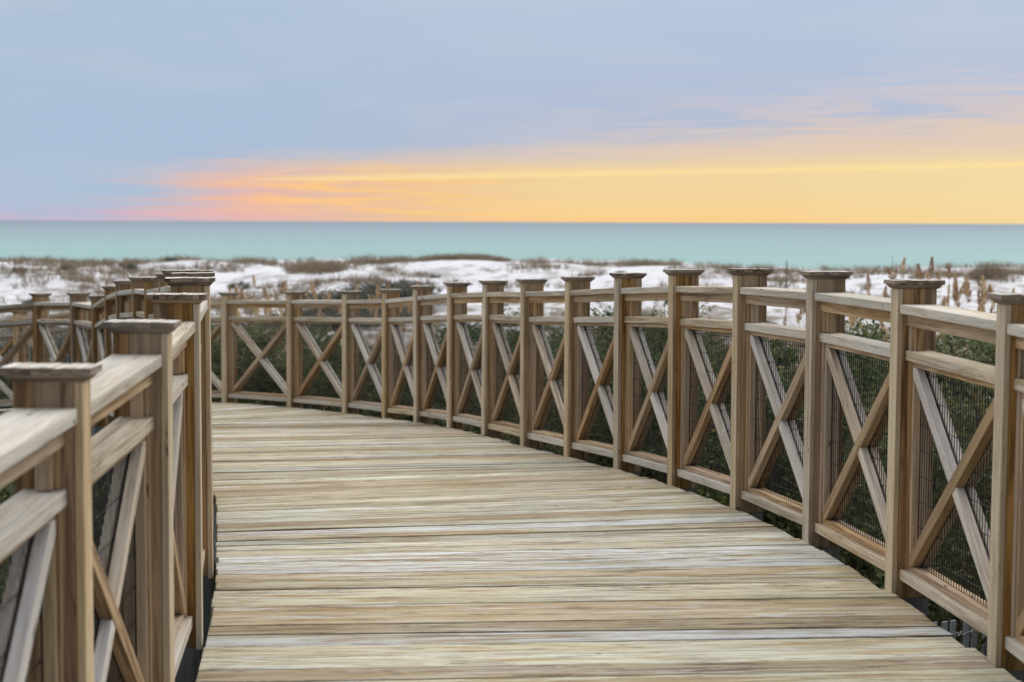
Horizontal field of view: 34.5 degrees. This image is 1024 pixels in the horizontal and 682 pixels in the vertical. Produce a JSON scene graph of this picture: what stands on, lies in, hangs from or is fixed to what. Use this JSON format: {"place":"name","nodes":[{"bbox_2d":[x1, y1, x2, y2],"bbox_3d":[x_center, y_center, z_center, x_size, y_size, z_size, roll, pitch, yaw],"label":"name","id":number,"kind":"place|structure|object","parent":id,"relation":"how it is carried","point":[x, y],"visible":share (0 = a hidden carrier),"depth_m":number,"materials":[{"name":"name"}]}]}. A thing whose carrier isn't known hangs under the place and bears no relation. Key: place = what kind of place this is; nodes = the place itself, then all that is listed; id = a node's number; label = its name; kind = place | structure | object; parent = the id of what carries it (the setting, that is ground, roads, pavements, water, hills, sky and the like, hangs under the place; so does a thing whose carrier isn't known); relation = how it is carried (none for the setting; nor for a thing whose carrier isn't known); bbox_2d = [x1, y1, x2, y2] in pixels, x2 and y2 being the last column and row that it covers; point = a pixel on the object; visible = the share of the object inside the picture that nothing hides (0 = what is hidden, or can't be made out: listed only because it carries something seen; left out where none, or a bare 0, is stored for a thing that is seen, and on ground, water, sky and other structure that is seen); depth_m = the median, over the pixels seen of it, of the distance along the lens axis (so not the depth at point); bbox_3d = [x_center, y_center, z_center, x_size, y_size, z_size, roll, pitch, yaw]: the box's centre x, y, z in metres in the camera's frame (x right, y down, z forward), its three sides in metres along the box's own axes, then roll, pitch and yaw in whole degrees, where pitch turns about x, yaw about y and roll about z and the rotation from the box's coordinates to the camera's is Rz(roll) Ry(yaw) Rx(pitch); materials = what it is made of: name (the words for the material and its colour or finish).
{"place":"outdoors","nodes":[
{"label":"outdoors","id":0,"kind":"place"},
{"bbox_2d":[0,220,1023,269],"bbox_3d":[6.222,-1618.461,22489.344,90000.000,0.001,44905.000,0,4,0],"label":"sea","id":1,"kind":"structure","parent":0,"point":[848,245],"depth_m":526.54,"materials":[{"name":"liquid"}]},
{"bbox_2d":[0,258,1023,608],"bbox_3d":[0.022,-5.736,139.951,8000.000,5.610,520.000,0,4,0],"label":"ground","id":2,"kind":"structure","parent":0,"point":[472,272],"depth_m":57.18,"materials":[{"name":"sand"}]},
{"bbox_2d":[0,481,14,558],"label":"shrub","id":3,"kind":"object","parent":2,"relation":"on","point":[3,493],"visible":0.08,"depth_m":13.77,"materials":[{"name":"green plant"}]},
{"bbox_2d":[0,349,32,408],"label":"shrub","id":4,"kind":"object","parent":2,"relation":"on","point":[9,387],"visible":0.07,"depth_m":21.58,"materials":[{"name":"green plant"}]},
{"bbox_2d":[20,298,31,303],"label":"shrub","id":5,"kind":"object","parent":2,"relation":"on","point":[26,301],"visible":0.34,"depth_m":47.98,"materials":[{"name":"grey plant"}]},
{"bbox_2d":[3,328,69,382],"bbox_3d":[-6.355,0.650,22.822,2.193,1.634,0.023,1,4,15],"label":"sand fence","id":6,"kind":"object","parent":2,"relation":"on","point":[29,347],"visible":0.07,"depth_m":22.88,"materials":[{"name":"brown wood"}]},
{"bbox_2d":[0,553,107,681],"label":"shrub","id":7,"kind":"object","parent":2,"relation":"on","point":[4,585],"visible":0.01,"depth_m":9.83,"materials":[{"name":"green plant"}]},
{"bbox_2d":[0,480,109,592],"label":"shrub","id":8,"kind":"object","parent":2,"relation":"on","point":[9,489],"visible":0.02,"depth_m":12.03,"materials":[{"name":"green plant"}]},
{"bbox_2d":[59,264,74,270],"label":"shrub","id":9,"kind":"object","parent":2,"relation":"on","point":[68,267],"visible":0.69,"depth_m":59.91,"materials":[{"name":"grey plant"}]},
{"bbox_2d":[0,402,249,677],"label":"undergrowth","id":10,"kind":"object","parent":2,"relation":"on","point":[10,554],"depth_m":13.51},
{"bbox_2d":[118,262,137,270],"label":"shrub","id":11,"kind":"object","parent":2,"relation":"on","point":[133,266],"visible":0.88,"depth_m":61.88,"materials":[{"name":"grey plant"}]},
{"bbox_2d":[165,257,177,261],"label":"shrub","id":12,"kind":"object","parent":2,"relation":"on","point":[171,259],"visible":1,"depth_m":63.77,"materials":[{"name":"grey plant"}]},
{"bbox_2d":[211,338,248,401],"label":"shrub","id":13,"kind":"object","parent":2,"relation":"on","point":[218,368],"visible":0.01,"depth_m":21.29,"materials":[{"name":"green plant"}]},
{"bbox_2d":[211,330,256,375],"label":"shrub","id":14,"kind":"object","parent":2,"relation":"on","point":[238,348],"visible":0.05,"depth_m":24.60,"materials":[{"name":"green plant"}]},
{"bbox_2d":[226,281,251,289],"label":"shrub","id":15,"kind":"object","parent":2,"relation":"on","point":[246,285],"visible":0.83,"depth_m":54.91,"materials":[{"name":"grey plant"}]},
{"bbox_2d":[211,310,279,354],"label":"shrub","id":16,"kind":"object","parent":2,"relation":"on","point":[247,331],"visible":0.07,"depth_m":27.28,"materials":[{"name":"green plant"}]},
{"bbox_2d":[220,285,284,380],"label":"sea oats","id":17,"kind":"object","parent":2,"relation":"on","point":[238,296],"visible":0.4,"depth_m":23.85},
{"bbox_2d":[211,328,303,406],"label":"shrub","id":18,"kind":"object","parent":2,"relation":"on","point":[269,402],"visible":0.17,"depth_m":19.80,"materials":[{"name":"green plant"}]},
{"bbox_2d":[238,286,279,355],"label":"sea oats","id":19,"kind":"object","parent":2,"relation":"on","point":[266,311],"visible":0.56,"depth_m":25.02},
{"bbox_2d":[211,316,313,334],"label":"shrub","id":20,"kind":"object","parent":2,"relation":"on","point":[255,323],"visible":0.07,"depth_m":41.09,"materials":[{"name":"green plant"}]},
{"bbox_2d":[240,282,284,350],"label":"sea oats","id":21,"kind":"object","parent":2,"relation":"on","point":[255,311],"visible":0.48,"depth_m":25.94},
{"bbox_2d":[250,275,279,358],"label":"sea oats","id":22,"kind":"object","parent":2,"relation":"on","point":[253,281],"visible":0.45,"depth_m":26.98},
{"bbox_2d":[243,333,315,408],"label":"shrub","id":23,"kind":"object","parent":2,"relation":"on","point":[278,356],"visible":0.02,"depth_m":24.00,"materials":[{"name":"green plant"}]},
{"bbox_2d":[237,308,338,411],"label":"shrub","id":24,"kind":"object","parent":2,"relation":"on","point":[316,340],"visible":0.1,"depth_m":20.82,"materials":[{"name":"green plant"}]},
{"bbox_2d":[265,281,317,357],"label":"sea oats","id":25,"kind":"object","parent":2,"relation":"on","point":[285,289],"visible":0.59,"depth_m":25.10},
{"bbox_2d":[252,311,335,328],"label":"shrub","id":26,"kind":"object","parent":2,"relation":"on","point":[283,315],"visible":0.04,"depth_m":42.85,"materials":[{"name":"green plant"}]},
{"bbox_2d":[276,281,315,403],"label":"sea oats","id":27,"kind":"object","parent":2,"relation":"on","point":[311,290],"visible":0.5,"depth_m":26.26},
{"bbox_2d":[263,323,333,333],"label":"shrub","id":28,"kind":"object","parent":2,"relation":"on","point":[272,325],"visible":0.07,"depth_m":40.64,"materials":[{"name":"green plant"}]},
{"bbox_2d":[271,308,331,358],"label":"shrub","id":29,"kind":"object","parent":2,"relation":"on","point":[277,314],"visible":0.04,"depth_m":27.23,"materials":[{"name":"green plant"}]},
{"bbox_2d":[274,335,341,411],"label":"shrub","id":30,"kind":"object","parent":2,"relation":"on","point":[332,355],"visible":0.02,"depth_m":23.67,"materials":[{"name":"green plant"}]},
{"bbox_2d":[282,308,339,316],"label":"shrub","id":31,"kind":"object","parent":2,"relation":"on","point":[313,313],"visible":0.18,"depth_m":44.39,"materials":[{"name":"green plant"}]},
{"bbox_2d":[257,336,378,415],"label":"shrub","id":32,"kind":"object","parent":2,"relation":"on","point":[317,406],"visible":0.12,"depth_m":18.86,"materials":[{"name":"green plant"}]},
{"bbox_2d":[304,290,331,409],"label":"sea oats","id":33,"kind":"object","parent":2,"relation":"on","point":[319,309],"visible":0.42,"depth_m":25.06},
{"bbox_2d":[305,290,341,407],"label":"sea oats","id":34,"kind":"object","parent":2,"relation":"on","point":[323,298],"visible":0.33,"depth_m":26.25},
{"bbox_2d":[303,313,381,330],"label":"shrub","id":35,"kind":"object","parent":2,"relation":"on","point":[336,326],"visible":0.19,"depth_m":41.38,"materials":[{"name":"green plant"}]},
{"bbox_2d":[293,285,400,311],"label":"shrub","id":36,"kind":"object","parent":2,"relation":"on","point":[319,296],"visible":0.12,"depth_m":45.15,"materials":[{"name":"grey plant"}]},
{"bbox_2d":[312,309,381,317],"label":"shrub","id":37,"kind":"object","parent":2,"relation":"on","point":[362,315],"visible":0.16,"depth_m":42.45,"materials":[{"name":"green plant"}]},
{"bbox_2d":[317,285,378,350],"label":"sea oats","id":38,"kind":"object","parent":2,"relation":"on","point":[374,315],"visible":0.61,"depth_m":26.17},
{"bbox_2d":[329,283,391,303],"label":"shrub","id":39,"kind":"object","parent":2,"relation":"on","point":[353,288],"visible":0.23,"depth_m":45.71,"materials":[{"name":"grey plant"}]},
{"bbox_2d":[330,354,401,415],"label":"shrub","id":40,"kind":"object","parent":2,"relation":"on","point":[379,368],"visible":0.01,"depth_m":19.69,"materials":[{"name":"green plant"}]},
{"bbox_2d":[332,307,412,317],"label":"shrub","id":41,"kind":"object","parent":2,"relation":"on","point":[378,310],"visible":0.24,"depth_m":43.39,"materials":[{"name":"green plant"}]},
{"bbox_2d":[326,277,425,297],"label":"shrub","id":42,"kind":"object","parent":2,"relation":"on","point":[405,288],"visible":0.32,"depth_m":46.88,"materials":[{"name":"grey plant"}]},
{"bbox_2d":[366,280,389,355],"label":"sea oats","id":43,"kind":"object","parent":2,"relation":"on","point":[388,286],"visible":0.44,"depth_m":26.05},
{"bbox_2d":[355,284,401,345],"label":"sea oats","id":44,"kind":"object","parent":2,"relation":"on","point":[374,297],"visible":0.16,"depth_m":26.16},
{"bbox_2d":[332,344,440,421],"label":"shrub","id":45,"kind":"object","parent":2,"relation":"on","point":[375,413],"visible":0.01,"depth_m":17.70,"materials":[{"name":"green plant"}]},
{"bbox_2d":[376,280,420,314],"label":"sea oats","id":46,"kind":"object","parent":2,"relation":"on","point":[378,294],"visible":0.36,"depth_m":24.74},
{"bbox_2d":[359,306,438,316],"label":"shrub","id":47,"kind":"object","parent":2,"relation":"on","point":[405,313],"visible":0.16,"depth_m":43.97,"materials":[{"name":"green plant"}]},
{"bbox_2d":[360,278,443,295],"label":"shrub","id":48,"kind":"object","parent":2,"relation":"on","point":[439,290],"visible":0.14,"depth_m":47.94,"materials":[{"name":"grey plant"}]},
{"bbox_2d":[405,323,481,426],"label":"shrub","id":49,"kind":"object","parent":2,"relation":"on","point":[469,328],"visible":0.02,"depth_m":19.14,"materials":[{"name":"green plant"}]},
{"bbox_2d":[378,335,515,441],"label":"shrub","id":50,"kind":"object","parent":2,"relation":"on","point":[438,400],"visible":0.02,"depth_m":16.73,"materials":[{"name":"green plant"}]},
{"bbox_2d":[432,305,481,344],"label":"sea oats","id":51,"kind":"object","parent":2,"relation":"on","point":[433,310],"visible":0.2,"depth_m":22.17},
{"bbox_2d":[402,363,549,444],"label":"shrub","id":52,"kind":"object","parent":2,"relation":"on","point":[474,429],"visible":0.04,"depth_m":15.63,"materials":[{"name":"green plant"}]},
{"bbox_2d":[438,308,560,353],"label":"shrub","id":53,"kind":"object","parent":2,"relation":"on","point":[507,324],"visible":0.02,"depth_m":20.28,"materials":[{"name":"green plant"}]},
{"bbox_2d":[0,402,1021,681],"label":"boardwalk","id":54,"kind":"structure","parent":2,"relation":"on","point":[358,548],"depth_m":6.88,"materials":[{"name":"brown wood"}]},
{"bbox_2d":[0,270,214,681],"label":"wooden railing","id":55,"kind":"object","parent":54,"relation":"attached to","point":[131,599],"visible":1,"depth_m":4.68,"materials":[{"name":"brown wood"}]},
{"bbox_2d":[0,414,216,626],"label":"boardwalk beams","id":56,"kind":"structure","parent":54,"relation":"attached to","point":[215,531],"depth_m":8.61,"materials":[{"name":"brown wood"}]},
{"bbox_2d":[0,268,1023,681],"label":"wooden railing","id":57,"kind":"object","parent":54,"relation":"attached to","point":[908,422],"visible":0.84,"depth_m":8.51,"materials":[{"name":"brown wood"}]},
{"bbox_2d":[0,251,1023,363],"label":"dune grass","id":58,"kind":"structure","parent":2,"relation":"on","point":[992,272],"depth_m":61.47,"materials":[{"name":"plant"}]},
{"bbox_2d":[474,369,562,452],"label":"shrub","id":59,"kind":"object","parent":2,"relation":"on","point":[510,402],"visible":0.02,"depth_m":14.67,"materials":[{"name":"green plant"}]},
{"bbox_2d":[468,324,604,447],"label":"shrub","id":60,"kind":"object","parent":2,"relation":"on","point":[510,336],"visible":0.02,"depth_m":16.81,"materials":[{"name":"green plant"}]},
{"bbox_2d":[502,366,613,464],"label":"shrub","id":61,"kind":"object","parent":2,"relation":"on","point":[517,438],"visible":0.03,"depth_m":13.89,"materials":[{"name":"green plant"}]},
{"bbox_2d":[545,336,609,381],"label":"shrub","id":62,"kind":"object","parent":2,"relation":"on","point":[596,348],"depth_m":17.67,"materials":[{"name":"green plant"}]},
{"bbox_2d":[504,301,700,479],"bbox_3d":[0.767,0.945,13.071,1.616,2.543,1.801,1,4,17],"label":"shrub","id":63,"kind":"object","parent":2,"relation":"on","point":[552,446],"visible":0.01,"depth_m":12.78,"materials":[{"name":"green plant"}]},
{"bbox_2d":[550,301,662,348],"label":"shrub","id":64,"kind":"object","parent":2,"relation":"on","point":[653,314],"visible":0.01,"depth_m":18.73,"materials":[{"name":"green plant"}]},
{"bbox_2d":[590,302,722,363],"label":"shrub","id":65,"kind":"object","parent":2,"relation":"on","point":[603,311],"depth_m":18.82,"materials":[{"name":"green plant"}]},
{"bbox_2d":[611,312,725,462],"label":"shrub","id":66,"kind":"object","parent":2,"relation":"on","point":[707,345],"visible":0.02,"depth_m":15.31,"materials":[{"name":"green plant"}]},
{"bbox_2d":[589,341,766,488],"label":"shrub","id":67,"kind":"object","parent":2,"relation":"on","point":[645,472],"visible":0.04,"depth_m":11.99,"materials":[{"name":"green plant"}]},
{"bbox_2d":[642,332,722,486],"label":"shrub","id":68,"kind":"object","parent":2,"relation":"on","point":[707,350],"visible":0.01,"depth_m":14.21,"materials":[{"name":"green plant"}]},
{"bbox_2d":[650,338,729,359],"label":"shrub","id":69,"kind":"object","parent":2,"relation":"on","point":[720,346],"depth_m":16.77,"materials":[{"name":"green plant"}]},
{"bbox_2d":[610,335,802,529],"bbox_3d":[1.440,1.143,11.282,1.482,2.496,1.651,-1,4,-15],"label":"shrub","id":70,"kind":"object","parent":2,"relation":"on","point":[765,518],"visible":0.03,"depth_m":11.10,"materials":[{"name":"green plant"}]},
{"bbox_2d":[699,330,730,367],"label":"shrub","id":71,"kind":"object","parent":2,"relation":"on","point":[722,341],"visible":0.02,"depth_m":20.00,"materials":[{"name":"green plant"}]},
{"bbox_2d":[705,340,850,498],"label":"shrub","id":72,"kind":"object","parent":2,"relation":"on","point":[794,372],"depth_m":12.63,"materials":[{"name":"green plant"}]},
{"bbox_2d":[785,261,786,348],"bbox_3d":[5.320,-0.411,32.052,0.026,2.301,0.028,0,4,0],"label":"wooden stake","id":73,"kind":"object","parent":2,"relation":"on","point":[786,308],"visible":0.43,"depth_m":32.01,"materials":[{"name":"brown wood"}]},
{"bbox_2d":[771,309,805,367],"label":"sea oats","id":74,"kind":"object","parent":2,"relation":"on","point":[799,326],"visible":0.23,"depth_m":20.91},
{"bbox_2d":[697,338,887,577],"bbox_3d":[1.851,1.149,10.283,1.408,2.586,1.634,1,4,7],"label":"shrub","id":75,"kind":"object","parent":2,"relation":"on","point":[794,529],"visible":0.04,"depth_m":10.16,"materials":[{"name":"green plant"}]},
{"bbox_2d":[783,309,805,369],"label":"sea oats","id":76,"kind":"object","parent":2,"relation":"on","point":[802,312],"visible":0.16,"depth_m":24.04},
{"bbox_2d":[701,310,948,560],"bbox_3d":[2.267,1.048,11.900,1.800,2.593,1.616,0,4,2],"label":"shrub","id":77,"kind":"object","parent":2,"relation":"on","point":[865,333],"visible":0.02,"depth_m":11.95,"materials":[{"name":"green plant"}]},
{"bbox_2d":[799,316,852,351],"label":"sea oats","id":78,"kind":"object","parent":2,"relation":"on","point":[851,320],"visible":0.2,"depth_m":20.20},
{"bbox_2d":[852,317,887,333],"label":"sea oats","id":79,"kind":"object","parent":2,"relation":"on","point":[857,318],"visible":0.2,"depth_m":22.01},
{"bbox_2d":[793,321,949,397],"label":"shrub","id":80,"kind":"object","parent":2,"relation":"on","point":[882,360],"visible":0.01,"depth_m":14.22,"materials":[{"name":"green plant"}]},
{"bbox_2d":[854,273,888,340],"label":"sea oats","id":81,"kind":"object","parent":2,"relation":"on","point":[868,284],"visible":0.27,"depth_m":25.04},
{"bbox_2d":[858,319,888,340],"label":"sea oats","id":82,"kind":"object","parent":2,"relation":"on","point":[886,331],"visible":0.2,"depth_m":21.36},
{"bbox_2d":[783,382,974,580],"bbox_3d":[2.052,1.298,9.290,1.344,2.356,1.358,3,5,33],"label":"shrub","id":83,"kind":"object","parent":2,"relation":"on","point":[853,564],"visible":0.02,"depth_m":9.14,"materials":[{"name":"green plant"}]},
{"bbox_2d":[789,329,993,565],"bbox_3d":[2.666,1.141,11.186,1.509,2.496,1.681,-3,5,-35],"label":"shrub","id":84,"kind":"object","parent":2,"relation":"on","point":[870,379],"visible":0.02,"depth_m":10.96,"materials":[{"name":"green plant"}]},
{"bbox_2d":[876,257,948,354],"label":"sea oats","id":85,"kind":"object","parent":2,"relation":"on","point":[919,269],"visible":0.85,"depth_m":21.99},
{"bbox_2d":[840,382,991,650],"bbox_3d":[2.188,1.301,8.451,1.646,2.387,1.419,-3,5,-37],"label":"shrub","id":86,"kind":"object","parent":2,"relation":"on","point":[879,581],"visible":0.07,"depth_m":8.25,"materials":[{"name":"green plant"}]},
{"bbox_2d":[846,399,990,577],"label":"shrub","id":87,"kind":"object","parent":2,"relation":"on","point":[961,448],"visible":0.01,"depth_m":9.69,"materials":[{"name":"green plant"}]},
{"bbox_2d":[885,266,958,340],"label":"sea oats","id":88,"kind":"object","parent":2,"relation":"on","point":[889,273],"visible":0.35,"depth_m":22.64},
{"bbox_2d":[862,378,993,653],"bbox_3d":[2.253,1.315,7.415,1.340,2.502,1.326,2,4,21],"label":"shrub","id":89,"kind":"object","parent":2,"relation":"on","point":[942,618],"visible":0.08,"depth_m":7.47,"materials":[{"name":"green plant"}]},
{"bbox_2d":[887,335,995,402],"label":"shrub","id":90,"kind":"object","parent":2,"relation":"on","point":[974,356],"visible":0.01,"depth_m":13.09,"materials":[{"name":"green plant"}]},
{"bbox_2d":[936,333,957,352],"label":"shrub","id":91,"kind":"object","parent":2,"relation":"on","point":[939,337],"visible":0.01,"depth_m":18.21,"materials":[{"name":"green plant"}]},
{"bbox_2d":[939,286,962,305],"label":"sea oats","id":92,"kind":"object","parent":2,"relation":"on","point":[948,296],"visible":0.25,"depth_m":22.27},
{"bbox_2d":[935,271,968,306],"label":"sea oats","id":93,"kind":"object","parent":2,"relation":"on","point":[938,277],"visible":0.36,"depth_m":23.75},
{"bbox_2d":[953,292,960,356],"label":"sea oats","id":94,"kind":"object","parent":2,"relation":"on","point":[956,300],"visible":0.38,"depth_m":21.87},
{"bbox_2d":[928,257,986,351],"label":"sea oats","id":95,"kind":"object","parent":2,"relation":"on","point":[983,286],"visible":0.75,"depth_m":22.03,"materials":[{"name":"plant"}]},
{"bbox_2d":[946,274,969,346],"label":"sea oats","id":96,"kind":"object","parent":2,"relation":"on","point":[967,284],"visible":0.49,"depth_m":22.95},
{"bbox_2d":[933,620,987,656],"bbox_3d":[2.393,1.891,7.425,1.674,1.475,0.023,-2,5,-31],"label":"sand fence","id":97,"kind":"object","parent":2,"relation":"on","point":[965,631],"visible":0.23,"depth_m":7.11,"materials":[{"name":"grey wood"}]},
{"bbox_2d":[936,375,993,571],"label":"shrub","id":98,"kind":"object","parent":2,"relation":"on","point":[960,389],"visible":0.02,"depth_m":12.69,"materials":[{"name":"green plant"}]},
{"bbox_2d":[938,334,995,391],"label":"shrub","id":99,"kind":"object","parent":2,"relation":"on","point":[986,348],"visible":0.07,"depth_m":13.71,"materials":[{"name":"green plant"}]},
{"bbox_2d":[948,290,996,354],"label":"sea oats","id":100,"kind":"object","parent":2,"relation":"on","point":[978,296],"visible":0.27,"depth_m":21.11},
{"bbox_2d":[967,290,979,310],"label":"sea oats","id":101,"kind":"object","parent":2,"relation":"on","point":[968,299],"visible":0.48,"depth_m":21.74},
{"bbox_2d":[961,282,985,351],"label":"sea oats","id":102,"kind":"object","parent":2,"relation":"on","point":[963,289],"visible":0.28,"depth_m":22.38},
{"bbox_2d":[962,282,995,353],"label":"sea oats","id":103,"kind":"object","parent":2,"relation":"on","point":[991,287],"visible":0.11,"depth_m":23.30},
{"bbox_2d":[979,301,984,311],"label":"sea oats","id":104,"kind":"object","parent":2,"relation":"on","point":[981,309],"visible":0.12,"depth_m":19.99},
{"bbox_2d":[985,284,994,309],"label":"sea oats","id":105,"kind":"object","parent":2,"relation":"on","point":[990,291],"visible":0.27,"depth_m":20.96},
{"bbox_2d":[976,280,1014,344],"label":"sea oats","id":106,"kind":"object","parent":2,"relation":"on","point":[981,290],"visible":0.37,"depth_m":22.63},
{"bbox_2d":[0,0,1023,223],"label":"sky","id":107,"kind":"structure","parent":0,"point":[632,111],"materials":[{"name":"blue"}]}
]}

